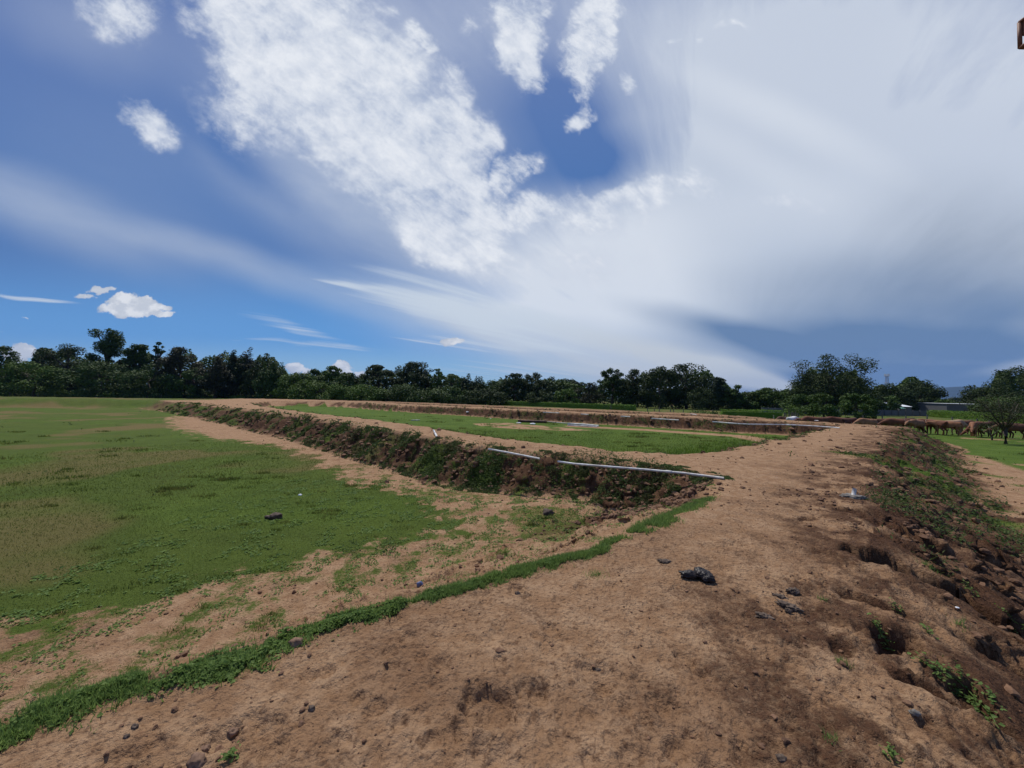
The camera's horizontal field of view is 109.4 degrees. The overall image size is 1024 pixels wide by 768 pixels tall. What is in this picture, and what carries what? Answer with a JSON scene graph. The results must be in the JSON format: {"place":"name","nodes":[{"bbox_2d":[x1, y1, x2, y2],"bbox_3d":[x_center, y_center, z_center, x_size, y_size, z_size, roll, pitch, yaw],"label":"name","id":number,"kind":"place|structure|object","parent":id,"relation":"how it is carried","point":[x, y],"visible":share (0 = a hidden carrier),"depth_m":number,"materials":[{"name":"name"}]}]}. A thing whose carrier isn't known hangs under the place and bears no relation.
{"place":"outdoors","nodes":[
{"label":"outdoors","id":0,"kind":"place"},
{"bbox_2d":[0,391,1023,767],"bbox_3d":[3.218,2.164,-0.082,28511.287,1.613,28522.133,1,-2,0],"label":"ground","id":1,"kind":"structure","parent":0,"point":[558,713],"depth_m":3.51,"materials":[{"name":"brown soil"}]},
{"bbox_2d":[0,345,23,388],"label":"spreading tree","id":2,"kind":"object","parent":1,"relation":"on","point":[12,354],"visible":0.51,"depth_m":119.20,"materials":[{"name":"green plant"}]},
{"bbox_2d":[0,360,69,396],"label":"bushy tree","id":3,"kind":"object","parent":1,"relation":"on","point":[14,373],"visible":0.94,"depth_m":114.66,"materials":[{"name":"green plant"}]},
{"bbox_2d":[25,343,104,395],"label":"broadleaf tree","id":4,"kind":"object","parent":1,"relation":"on","point":[67,353],"visible":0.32,"depth_m":129.42,"materials":[{"name":"green plant"}]},
{"bbox_2d":[52,360,143,397],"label":"bushy tree","id":5,"kind":"object","parent":1,"relation":"on","point":[86,371],"visible":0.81,"depth_m":115.70,"materials":[{"name":"green plant"}]},
{"bbox_2d":[83,328,126,392],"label":"tall tree","id":6,"kind":"object","parent":1,"relation":"on","point":[108,349],"visible":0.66,"depth_m":131.88,"materials":[{"name":"green plant"}]},
{"bbox_2d":[111,352,146,388],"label":"broadleaf tree","id":7,"kind":"object","parent":1,"relation":"on","point":[119,362],"visible":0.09,"depth_m":135.30,"materials":[{"name":"green plant"}]},
{"bbox_2d":[122,343,152,389],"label":"broadleaf tree","id":8,"kind":"object","parent":1,"relation":"on","point":[141,356],"visible":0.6,"depth_m":126.78,"materials":[{"name":"green plant"}]},
{"bbox_2d":[100,364,187,398],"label":"bushy tree","id":9,"kind":"object","parent":1,"relation":"on","point":[130,378],"visible":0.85,"depth_m":118.60,"materials":[{"name":"green plant"}]},
{"bbox_2d":[149,342,166,388],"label":"slender tree","id":10,"kind":"object","parent":1,"relation":"on","point":[158,353],"visible":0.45,"depth_m":131.14,"materials":[{"name":"green plant"}]},
{"bbox_2d":[151,346,206,393],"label":"broadleaf tree","id":11,"kind":"object","parent":1,"relation":"on","point":[175,358],"visible":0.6,"depth_m":124.99,"materials":[{"name":"green plant"}]},
{"bbox_2d":[171,368,212,398],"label":"bushy tree","id":12,"kind":"object","parent":1,"relation":"on","point":[195,391],"visible":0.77,"depth_m":121.58,"materials":[{"name":"green plant"}]},
{"bbox_2d":[186,752,206,767],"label":"rock","id":13,"kind":"object","parent":1,"relation":"on","point":[197,759],"visible":0.99,"depth_m":1.53,"materials":[{"name":"grey stone"}]},
{"bbox_2d":[192,353,236,398],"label":"pointed tree","id":14,"kind":"object","parent":1,"relation":"on","point":[217,370],"visible":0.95,"depth_m":124.42,"materials":[{"name":"green plant"}]},
{"bbox_2d":[218,741,240,762],"bbox_3d":[-1.218,1.594,1.563,0.078,0.034,0.077,2,-2,-29],"label":"weed","id":15,"kind":"object","parent":1,"relation":"on","point":[228,754],"visible":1,"depth_m":1.55,"materials":[{"name":"green plant"}]},
{"bbox_2d":[227,727,239,737],"bbox_3d":[-1.312,1.637,1.707,0.053,0.035,0.040,1,-2,0],"label":"earth clod","id":16,"kind":"object","parent":1,"relation":"on","point":[232,731],"visible":1,"depth_m":1.70,"materials":[{"name":"brown soil"}]},
{"bbox_2d":[214,350,256,398],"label":"pointed tree","id":17,"kind":"object","parent":1,"relation":"on","point":[221,393],"visible":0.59,"depth_m":129.08,"materials":[{"name":"green plant"}]},
{"bbox_2d":[60,392,419,401],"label":"hedge","id":18,"kind":"object","parent":1,"relation":"on","point":[230,396],"visible":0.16,"depth_m":128.16,"materials":[{"name":"green plant"}]},
{"bbox_2d":[221,347,267,398],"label":"pointed tree","id":19,"kind":"object","parent":1,"relation":"on","point":[249,362],"visible":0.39,"depth_m":129.72,"materials":[{"name":"green plant"}]},
{"bbox_2d":[238,353,279,398],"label":"pointed tree","id":20,"kind":"object","parent":1,"relation":"on","point":[253,375],"visible":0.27,"depth_m":125.62,"materials":[{"name":"green plant"}]},
{"bbox_2d":[251,360,285,398],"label":"pointed tree","id":21,"kind":"object","parent":1,"relation":"on","point":[269,381],"visible":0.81,"depth_m":121.09,"materials":[{"name":"green plant"}]},
{"bbox_2d":[264,512,282,519],"bbox_3d":[-5.255,2.910,7.989,0.404,0.158,0.208,1,-2,0],"label":"rock","id":22,"kind":"object","parent":1,"relation":"on","point":[274,515],"visible":0.97,"depth_m":7.94,"materials":[{"name":"stone"}]},
{"bbox_2d":[288,637,303,647],"bbox_3d":[-1.345,1.617,2.253,0.086,0.079,0.075,2,-2,-30],"label":"rock","id":23,"kind":"object","parent":1,"relation":"on","point":[294,642],"visible":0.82,"depth_m":2.24,"materials":[{"name":"grey stone"}]},
{"bbox_2d":[270,372,327,399],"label":"bushy tree","id":24,"kind":"object","parent":1,"relation":"on","point":[286,381],"visible":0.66,"depth_m":118.77,"materials":[{"name":"green plant"}]},
{"bbox_2d":[298,369,329,397],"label":"bushy tree","id":25,"kind":"object","parent":1,"relation":"on","point":[317,373],"visible":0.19,"depth_m":126.45,"materials":[{"name":"green plant"}]},
{"bbox_2d":[285,380,345,399],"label":"bushy tree","id":26,"kind":"object","parent":1,"relation":"on","point":[333,392],"visible":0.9,"depth_m":114.01,"materials":[{"name":"green plant"}]},
{"bbox_2d":[320,365,343,399],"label":"bushy tree","id":27,"kind":"object","parent":1,"relation":"on","point":[331,376],"visible":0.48,"depth_m":127.81,"materials":[{"name":"green plant"}]},
{"bbox_2d":[327,372,364,400],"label":"bushy tree","id":28,"kind":"object","parent":1,"relation":"on","point":[348,377],"visible":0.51,"depth_m":122.92,"materials":[{"name":"green plant"}]},
{"bbox_2d":[0,449,715,708],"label":"creeping weeds","id":29,"kind":"object","parent":1,"relation":"on","point":[167,589],"visible":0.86,"depth_m":6.01,"materials":[{"name":"green plant"}]},
{"bbox_2d":[0,495,719,752],"bbox_3d":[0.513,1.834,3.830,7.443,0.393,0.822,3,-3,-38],"label":"grass verge","id":30,"kind":"object","parent":1,"relation":"on","point":[664,519],"depth_m":2.09,"materials":[{"name":"green plant"}]},
{"bbox_2d":[335,384,388,400],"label":"bushy tree","id":31,"kind":"object","parent":1,"relation":"on","point":[362,390],"visible":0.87,"depth_m":115.14,"materials":[{"name":"green plant"}]},
{"bbox_2d":[353,364,403,401],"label":"flat topped tree","id":32,"kind":"object","parent":1,"relation":"on","point":[378,372],"visible":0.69,"depth_m":127.77,"materials":[{"name":"green plant"}]},
{"bbox_2d":[377,383,437,402],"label":"broadleaf tree","id":33,"kind":"object","parent":1,"relation":"on","point":[397,392],"visible":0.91,"depth_m":116.54,"materials":[{"name":"green plant"}]},
{"bbox_2d":[394,361,436,394],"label":"broadleaf tree","id":34,"kind":"object","parent":1,"relation":"on","point":[420,375],"visible":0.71,"depth_m":131.35,"materials":[{"name":"green plant"}]},
{"bbox_2d":[428,368,446,402],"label":"broadleaf tree","id":35,"kind":"object","parent":1,"relation":"on","point":[437,383],"visible":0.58,"depth_m":129.84,"materials":[{"name":"green plant"}]},
{"bbox_2d":[420,385,478,403],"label":"broadleaf tree","id":36,"kind":"object","parent":1,"relation":"on","point":[445,396],"visible":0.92,"depth_m":118.80,"materials":[{"name":"green plant"}]},
{"bbox_2d":[445,374,463,402],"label":"broadleaf tree","id":37,"kind":"object","parent":1,"relation":"on","point":[451,377],"visible":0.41,"depth_m":126.86,"materials":[{"name":"green plant"}]},
{"bbox_2d":[455,374,487,403],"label":"twiggy tree","id":38,"kind":"object","parent":1,"relation":"on","point":[466,383],"visible":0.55,"depth_m":128.94,"materials":[{"name":"green plant"}]},
{"bbox_2d":[461,388,509,405],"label":"broadleaf tree","id":39,"kind":"object","parent":1,"relation":"on","point":[494,396],"visible":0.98,"depth_m":116.77,"materials":[{"name":"green plant"}]},
{"bbox_2d":[481,379,505,399],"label":"broadleaf tree","id":40,"kind":"object","parent":1,"relation":"on","point":[496,385],"visible":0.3,"depth_m":130.31,"materials":[{"name":"green plant"}]},
{"bbox_2d":[0,408,1023,767],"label":"soil crumbs","id":41,"kind":"object","parent":1,"relation":"on","point":[690,492],"visible":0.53,"depth_m":6.86,"materials":[{"name":"brown soil"}]},
{"bbox_2d":[0,347,1023,409],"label":"undergrowth","id":42,"kind":"object","parent":1,"relation":"on","point":[763,404],"visible":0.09,"depth_m":137.31,"materials":[{"name":"green plant"}]},
{"bbox_2d":[0,428,1023,708],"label":"turf","id":43,"kind":"structure","parent":1,"relation":"on","point":[112,474],"depth_m":8.96,"materials":[{"name":"green plant"}]},
{"bbox_2d":[0,416,1023,637],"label":"grass tufts","id":44,"kind":"object","parent":1,"relation":"on","point":[175,487],"visible":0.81,"depth_m":10.57,"materials":[{"name":"green plant"}]},
{"bbox_2d":[1,402,1023,579],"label":"bank weeds","id":45,"kind":"object","parent":1,"relation":"on","point":[496,447],"visible":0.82,"depth_m":10.71,"materials":[{"name":"green plant"}]},
{"bbox_2d":[488,448,539,459],"bbox_3d":[0.013,1.925,10.012,1.792,0.122,0.071,-1,-3,38],"label":"pipe","id":46,"kind":"object","parent":1,"relation":"on","point":[514,453],"visible":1,"depth_m":9.94,"materials":[{"name":"white plastic"}]},
{"bbox_2d":[499,373,530,400],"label":"spreading tree","id":47,"kind":"object","parent":1,"relation":"on","point":[522,393],"visible":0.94,"depth_m":126.91,"materials":[{"name":"green plant"}]},
{"bbox_2d":[520,372,555,399],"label":"spreading tree","id":48,"kind":"object","parent":1,"relation":"on","point":[535,384],"visible":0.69,"depth_m":128.37,"materials":[{"name":"green plant"}]},
{"bbox_2d":[522,390,557,403],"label":"bushy tree","id":49,"kind":"object","parent":1,"relation":"on","point":[546,397],"visible":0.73,"depth_m":113.75,"materials":[{"name":"green plant"}]},
{"bbox_2d":[477,400,635,410],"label":"hedge","id":50,"kind":"object","parent":1,"relation":"on","point":[630,407],"visible":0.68,"depth_m":102.57,"materials":[{"name":"green plant"}]},
{"bbox_2d":[553,388,580,403],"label":"bushy tree","id":51,"kind":"object","parent":1,"relation":"on","point":[560,397],"visible":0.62,"depth_m":116.34,"materials":[{"name":"green plant"}]},
{"bbox_2d":[551,378,586,403],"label":"dome tree","id":52,"kind":"object","parent":1,"relation":"on","point":[572,380],"visible":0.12,"depth_m":148.61,"materials":[{"name":"green plant"}]},
{"bbox_2d":[572,382,605,403],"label":"bushy tree","id":53,"kind":"object","parent":1,"relation":"on","point":[591,388],"visible":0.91,"depth_m":119.26,"materials":[{"name":"green plant"}]},
{"bbox_2d":[597,368,623,403],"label":"broadleaf tree","id":54,"kind":"object","parent":1,"relation":"on","point":[609,386],"visible":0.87,"depth_m":123.34,"materials":[{"name":"green plant"}]},
{"bbox_2d":[613,369,654,407],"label":"broadleaf tree","id":55,"kind":"object","parent":1,"relation":"on","point":[632,389],"visible":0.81,"depth_m":120.49,"materials":[{"name":"green plant"}]},
{"bbox_2d":[557,461,723,478],"bbox_3d":[2.765,1.946,8.352,3.682,0.142,0.236,0,-2,33],"label":"pipe","id":56,"kind":"object","parent":1,"relation":"on","point":[664,471],"visible":1,"depth_m":8.25,"materials":[{"name":"white plastic"}]},
{"bbox_2d":[637,366,682,408],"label":"broadleaf tree","id":57,"kind":"object","parent":1,"relation":"on","point":[651,397],"visible":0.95,"depth_m":114.41,"materials":[{"name":"green plant"}]},
{"bbox_2d":[661,363,712,408],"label":"broadleaf tree","id":58,"kind":"object","parent":1,"relation":"on","point":[683,369],"visible":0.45,"depth_m":115.32,"materials":[{"name":"green plant"}]},
{"bbox_2d":[679,566,715,582],"bbox_3d":[1.662,1.713,3.257,0.304,0.101,0.203,1,-2,0],"label":"cow dung","id":59,"kind":"object","parent":1,"relation":"on","point":[704,575],"visible":1,"depth_m":3.23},
{"bbox_2d":[682,387,723,409],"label":"broadleaf tree","id":60,"kind":"object","parent":1,"relation":"on","point":[708,399],"visible":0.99,"depth_m":106.56,"materials":[{"name":"green plant"}]},
{"bbox_2d":[709,377,725,409],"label":"pointed tree","id":61,"kind":"object","parent":1,"relation":"on","point":[718,388],"visible":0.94,"depth_m":105.09,"materials":[{"name":"green plant"}]},
{"bbox_2d":[723,384,747,406],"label":"broadleaf tree","id":62,"kind":"object","parent":1,"relation":"on","point":[733,390],"visible":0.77,"depth_m":103.32,"materials":[{"name":"green plant"}]},
{"bbox_2d":[715,391,759,409],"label":"broadleaf tree","id":63,"kind":"object","parent":1,"relation":"on","point":[738,406],"visible":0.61,"depth_m":103.49,"materials":[{"name":"green plant"}]},
{"bbox_2d":[719,408,783,418],"bbox_3d":[32.154,4.254,48.871,7.392,1.896,1.590,0,-2,15],"label":"hedge","id":64,"kind":"object","parent":1,"relation":"on","point":[752,413],"visible":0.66,"depth_m":48.49,"materials":[{"name":"green plant"}]},
{"bbox_2d":[754,611,774,619],"bbox_3d":[1.909,1.757,2.737,0.134,0.046,0.066,0,-2,32],"label":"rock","id":65,"kind":"object","parent":1,"relation":"on","point":[762,615],"visible":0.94,"depth_m":2.73,"materials":[{"name":"grey stone"}]},
{"bbox_2d":[744,387,793,409],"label":"umbrella tree","id":66,"kind":"object","parent":1,"relation":"on","point":[763,394],"visible":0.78,"depth_m":100.33,"materials":[{"name":"green plant"}]},
{"bbox_2d":[712,421,839,428],"bbox_3d":[15.172,2.367,21.119,6.170,0.172,1.579,1,-2,5],"label":"pipe","id":67,"kind":"object","parent":1,"relation":"on","point":[777,424],"visible":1,"depth_m":21.00,"materials":[{"name":"white plastic"}]},
{"bbox_2d":[774,599,803,611],"bbox_3d":[2.170,1.735,2.837,0.095,0.048,0.187,3,-3,-39],"label":"rock","id":68,"kind":"object","parent":1,"relation":"on","point":[784,604],"visible":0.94,"depth_m":2.83,"materials":[{"name":"grey stone"}]},
{"bbox_2d":[785,587,799,594],"bbox_3d":[2.368,1.746,3.051,0.134,0.061,0.069,1,-2,-8],"label":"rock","id":69,"kind":"object","parent":1,"relation":"on","point":[793,591],"visible":1,"depth_m":3.04,"materials":[{"name":"grey stone"}]},
{"bbox_2d":[782,404,805,415],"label":"shrub","id":70,"kind":"object","parent":1,"relation":"on","point":[796,409],"visible":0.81,"depth_m":73.61,"materials":[{"name":"green plant"}]},
{"bbox_2d":[778,393,822,412],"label":"broadleaf tree","id":71,"kind":"object","parent":1,"relation":"on","point":[798,398],"visible":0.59,"depth_m":87.77,"materials":[{"name":"green plant"}]},
{"bbox_2d":[801,416,823,421],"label":"cow","id":72,"kind":"object","parent":1,"relation":"on","point":[811,419],"visible":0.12,"depth_m":35.71},
{"bbox_2d":[802,392,841,416],"bbox_3d":[40.967,3.305,48.111,4.202,4.564,4.345,-1,-3,40],"label":"paddock tree","id":73,"kind":"object","parent":1,"relation":"on","point":[812,408],"visible":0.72,"depth_m":47.61,"materials":[{"name":"green plant"}]},
{"bbox_2d":[818,724,842,750],"bbox_3d":[1.524,1.692,1.742,0.081,0.091,0.142,0,-2,34],"label":"weed","id":74,"kind":"object","parent":1,"relation":"on","point":[830,735],"visible":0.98,"depth_m":1.75,"materials":[{"name":"green plant"}]},
{"bbox_2d":[785,353,881,408],"bbox_3d":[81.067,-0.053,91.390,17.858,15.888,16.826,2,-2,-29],"label":"giant tree","id":75,"kind":"object","parent":1,"relation":"on","point":[854,384],"visible":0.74,"depth_m":89.18,"materials":[{"name":"green plant"}]},
{"bbox_2d":[761,407,927,415],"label":"panel wall","id":76,"kind":"structure","parent":1,"relation":"on","point":[901,413],"depth_m":86.58,"materials":[{"name":"concrete"}]},
{"bbox_2d":[840,493,866,499],"bbox_3d":[5.794,1.911,6.143,0.484,0.087,0.293,1,-2,0],"label":"cement foot","id":77,"kind":"object","parent":1,"relation":"on","point":[849,495],"visible":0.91,"depth_m":6.08},
{"bbox_2d":[835,393,879,418],"bbox_3d":[49.312,3.582,51.966,5.465,4.613,4.657,0,-2,23],"label":"paddock tree","id":78,"kind":"object","parent":1,"relation":"on","point":[846,402],"visible":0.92,"depth_m":51.53,"materials":[{"name":"green plant"}]},
{"bbox_2d":[851,418,877,424],"bbox_3d":[33.864,3.965,34.914,2.614,1.369,0.630,1,-2,2],"label":"cow","id":79,"kind":"object","parent":1,"relation":"on","point":[864,421],"visible":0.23,"depth_m":34.70},
{"bbox_2d":[867,612,894,651],"bbox_3d":[2.734,1.836,2.680,0.129,0.214,0.128,0,-2,20],"label":"weed","id":80,"kind":"object","parent":1,"relation":"on","point":[883,636],"visible":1,"depth_m":2.66,"materials":[{"name":"green plant"}]},
{"bbox_2d":[865,395,901,409],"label":"bushy tree","id":81,"kind":"object","parent":1,"relation":"on","point":[891,403],"visible":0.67,"depth_m":89.95,"materials":[{"name":"green plant"}]},
{"bbox_2d":[879,742,903,762],"bbox_3d":[1.739,1.685,1.655,0.071,0.062,0.080,0,-2,21],"label":"weed","id":82,"kind":"object","parent":1,"relation":"on","point":[892,752],"visible":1,"depth_m":1.66,"materials":[{"name":"green plant"}]},
{"bbox_2d":[864,383,920,410],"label":"mango tree","id":83,"kind":"object","parent":1,"relation":"on","point":[900,392],"visible":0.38,"depth_m":102.06,"materials":[{"name":"green plant"}]},
{"bbox_2d":[878,418,908,426],"bbox_3d":[36.330,3.956,34.636,2.614,1.369,0.630,0,-2,25],"label":"cow","id":84,"kind":"object","parent":1,"relation":"on","point":[890,421],"visible":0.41,"depth_m":34.40},
{"bbox_2d":[904,419,925,432],"bbox_3d":[37.550,3.962,33.834,2.535,1.326,0.606,2,-2,-14],"label":"cow","id":85,"kind":"object","parent":1,"relation":"on","point":[914,423],"visible":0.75,"depth_m":33.66},
{"bbox_2d":[898,379,948,410],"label":"mango tree","id":86,"kind":"object","parent":1,"relation":"on","point":[922,387],"visible":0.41,"depth_m":104.59,"materials":[{"name":"green plant"}]},
{"bbox_2d":[926,419,948,434],"bbox_3d":[39.389,4.005,34.013,0.625,1.367,2.614,1,-2,0],"label":"cow","id":87,"kind":"object","parent":1,"relation":"on","point":[941,424],"visible":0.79,"depth_m":33.16},
{"bbox_2d":[925,420,962,435],"bbox_3d":[39.452,4.009,33.317,2.535,1.326,0.606,-1,-3,45],"label":"cow","id":88,"kind":"object","parent":1,"relation":"on","point":[954,425],"visible":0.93,"depth_m":32.80},
{"bbox_2d":[918,403,979,413],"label":"long shed","id":89,"kind":"structure","parent":1,"relation":"on","point":[945,406],"depth_m":95.07,"materials":[{"name":"metal"}]},
{"bbox_2d":[944,420,968,433],"bbox_3d":[42.008,4.065,34.132,2.718,1.424,0.655,1,-2,-5],"label":"cow","id":90,"kind":"object","parent":1,"relation":"on","point":[964,425],"visible":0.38,"depth_m":33.95},
{"bbox_2d":[907,650,1011,729],"bbox_3d":[2.697,1.845,2.100,0.343,0.253,0.546,1,-2,8],"label":"weed","id":91,"kind":"object","parent":1,"relation":"on","point":[976,704],"visible":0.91,"depth_m":2.22,"materials":[{"name":"green plant"}]},
{"bbox_2d":[969,422,978,436],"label":"cow","id":92,"kind":"object","parent":1,"relation":"on","point":[972,426],"visible":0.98,"depth_m":32.21},
{"bbox_2d":[926,410,1023,423],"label":"hedge","id":93,"kind":"object","parent":1,"relation":"on","point":[945,414],"visible":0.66,"depth_m":73.40,"materials":[{"name":"green plant"}]},
{"bbox_2d":[960,421,1000,436],"bbox_3d":[42.208,4.049,32.643,2.614,1.367,0.630,0,-2,27],"label":"cow","id":94,"kind":"object","parent":1,"relation":"on","point":[966,430],"visible":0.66,"depth_m":32.63},
{"bbox_2d":[959,384,1011,403],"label":"mango tree","id":95,"kind":"object","parent":1,"relation":"on","point":[986,391],"visible":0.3,"depth_m":117.83,"materials":[{"name":"green plant"}]},
{"bbox_2d":[951,388,1023,443],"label":"young tree","id":96,"kind":"object","parent":1,"relation":"on","point":[1013,417],"visible":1,"depth_m":26.87,"materials":[{"name":"green plant"}]},
{"bbox_2d":[976,423,1008,439],"bbox_3d":[38.922,3.838,29.331,1.951,1.665,1.896,2,-2,-29],"label":"sapling","id":97,"kind":"object","parent":1,"relation":"on","point":[989,433],"visible":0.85,"depth_m":29.40,"materials":[{"name":"green plant"}]},
{"bbox_2d":[965,396,1023,413],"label":"broadleaf tree","id":98,"kind":"object","parent":1,"relation":"on","point":[969,408],"visible":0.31,"depth_m":79.98,"materials":[{"name":"green plant"}]},
{"bbox_2d":[975,421,1015,437],"bbox_3d":[42.573,4.014,32.052,2.614,1.367,0.625,0,-2,28],"label":"cow","id":99,"kind":"object","parent":1,"relation":"on","point":[991,424],"visible":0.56,"depth_m":31.99},
{"bbox_2d":[980,396,1023,413],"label":"broadleaf tree","id":100,"kind":"object","parent":1,"relation":"on","point":[1019,400],"visible":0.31,"depth_m":74.53,"materials":[{"name":"green plant"}]},
{"bbox_2d":[982,365,1023,406],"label":"mango tree","id":101,"kind":"object","parent":1,"relation":"on","point":[1012,371],"visible":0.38,"depth_m":83.49,"materials":[{"name":"green plant"}]},
{"bbox_2d":[984,422,1023,438],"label":"cow","id":102,"kind":"object","parent":1,"relation":"on","point":[1019,428],"visible":0.62,"depth_m":30.56},
{"bbox_2d":[1017,17,1023,49],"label":"picture frame","id":103,"kind":"object","parent":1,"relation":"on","point":[1020,32],"visible":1,"depth_m":3.43,"materials":[{"name":"brown wood"}]},
{"bbox_2d":[0,0,1023,394],"label":"sky","id":104,"kind":"structure","parent":0,"point":[743,191],"materials":[{"name":"blue"}]},
{"bbox_2d":[383,421,787,454],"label":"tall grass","id":105,"kind":"structure","parent":0,"point":[718,449],"depth_m":15.43,"materials":[{"name":"green plant"}]},
{"bbox_2d":[934,387,1022,398],"bbox_3d":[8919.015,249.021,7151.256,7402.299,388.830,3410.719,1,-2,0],"label":"hills","id":106,"kind":"structure","parent":0,"point":[954,392],"depth_m":6481.61,"materials":[{"name":"blue"}]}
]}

